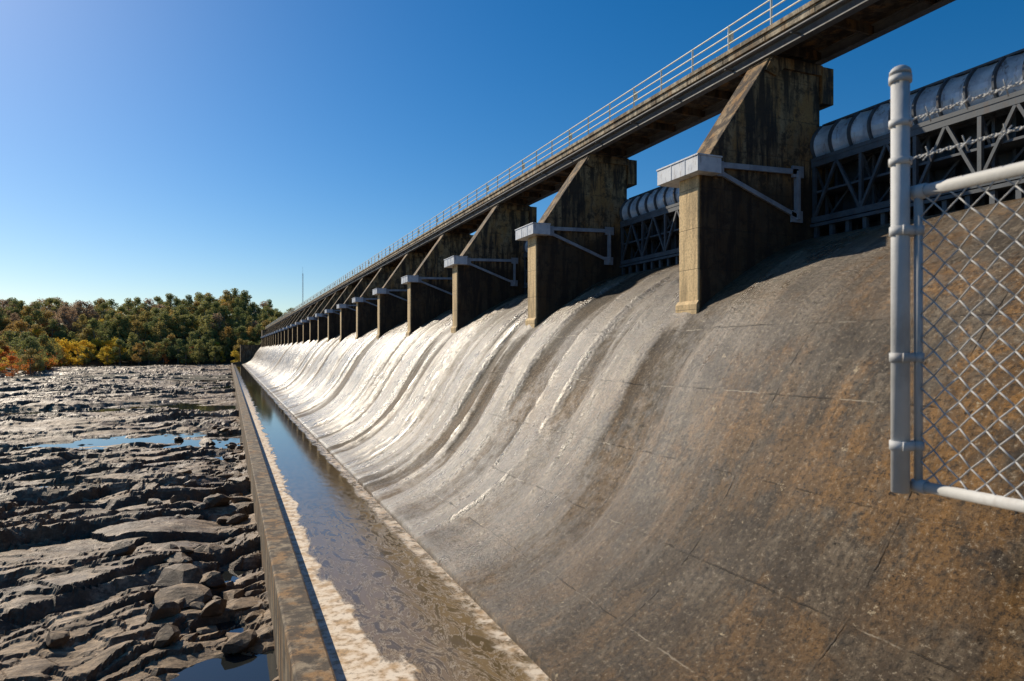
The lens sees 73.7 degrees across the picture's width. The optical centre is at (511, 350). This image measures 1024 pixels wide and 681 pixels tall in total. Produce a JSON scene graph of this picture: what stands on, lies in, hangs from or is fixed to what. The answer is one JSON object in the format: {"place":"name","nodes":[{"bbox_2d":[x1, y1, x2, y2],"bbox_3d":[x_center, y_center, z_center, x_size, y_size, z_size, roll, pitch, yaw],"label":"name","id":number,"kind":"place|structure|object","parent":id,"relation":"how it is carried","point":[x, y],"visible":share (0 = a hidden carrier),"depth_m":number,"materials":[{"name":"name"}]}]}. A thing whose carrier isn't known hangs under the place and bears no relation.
{"place":"outdoors","nodes":[
{"label":"outdoors","id":0,"kind":"place"},
{"bbox_2d":[0,317,238,382],"bbox_3d":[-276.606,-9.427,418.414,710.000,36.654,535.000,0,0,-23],"label":"hill","id":1,"kind":"structure","parent":0,"point":[95,362],"depth_m":377.15,"materials":[{"name":"green plant"}]},
{"bbox_2d":[0,288,294,377],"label":"distant trees","id":2,"kind":"object","parent":1,"relation":"on","point":[164,325],"visible":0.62,"depth_m":407.88,"materials":[{"name":"green plant"}]},
{"bbox_2d":[0,364,278,680],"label":"rocky riverbed","id":3,"kind":"structure","parent":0,"point":[58,572],"depth_m":33.41,"materials":[{"name":"grey stone"}]},
{"bbox_2d":[46,425,265,676],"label":"boulders","id":4,"kind":"object","parent":3,"relation":"on","point":[184,583],"visible":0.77,"depth_m":24.68,"materials":[{"name":"grey stone"}]},
{"bbox_2d":[231,363,336,680],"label":"channel wall","id":5,"kind":"structure","parent":3,"relation":"on","point":[301,653],"depth_m":20.94,"materials":[{"name":"concrete"}]},
{"bbox_2d":[0,380,278,680],"bbox_3d":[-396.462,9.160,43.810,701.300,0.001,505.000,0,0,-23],"label":"river pool water","id":6,"kind":"structure","parent":0,"point":[242,667],"depth_m":52.92,"materials":[{"name":"blue liquid"}]},
{"bbox_2d":[233,364,551,680],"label":"channel water","id":7,"kind":"structure","parent":0,"point":[391,599],"depth_m":22.10,"materials":[{"name":"liquid"}]},
{"bbox_2d":[0,0,1023,323],"label":"sky","id":8,"kind":"structure","parent":0,"point":[149,149],"materials":[{"name":"blue"}]},
{"label":"ground","id":9,"kind":"structure","parent":0,"visible":0},
{"bbox_2d":[233,0,1023,680],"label":"concrete dam","id":10,"kind":"structure","parent":9,"relation":"on","point":[593,424],"depth_m":22.63,"materials":[{"name":"concrete"}]},
{"bbox_2d":[888,65,1023,512],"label":"chain link fence","id":11,"kind":"object","parent":10,"relation":"on","point":[902,231],"visible":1,"depth_m":2.38,"materials":[{"name":"metal"}]}
]}

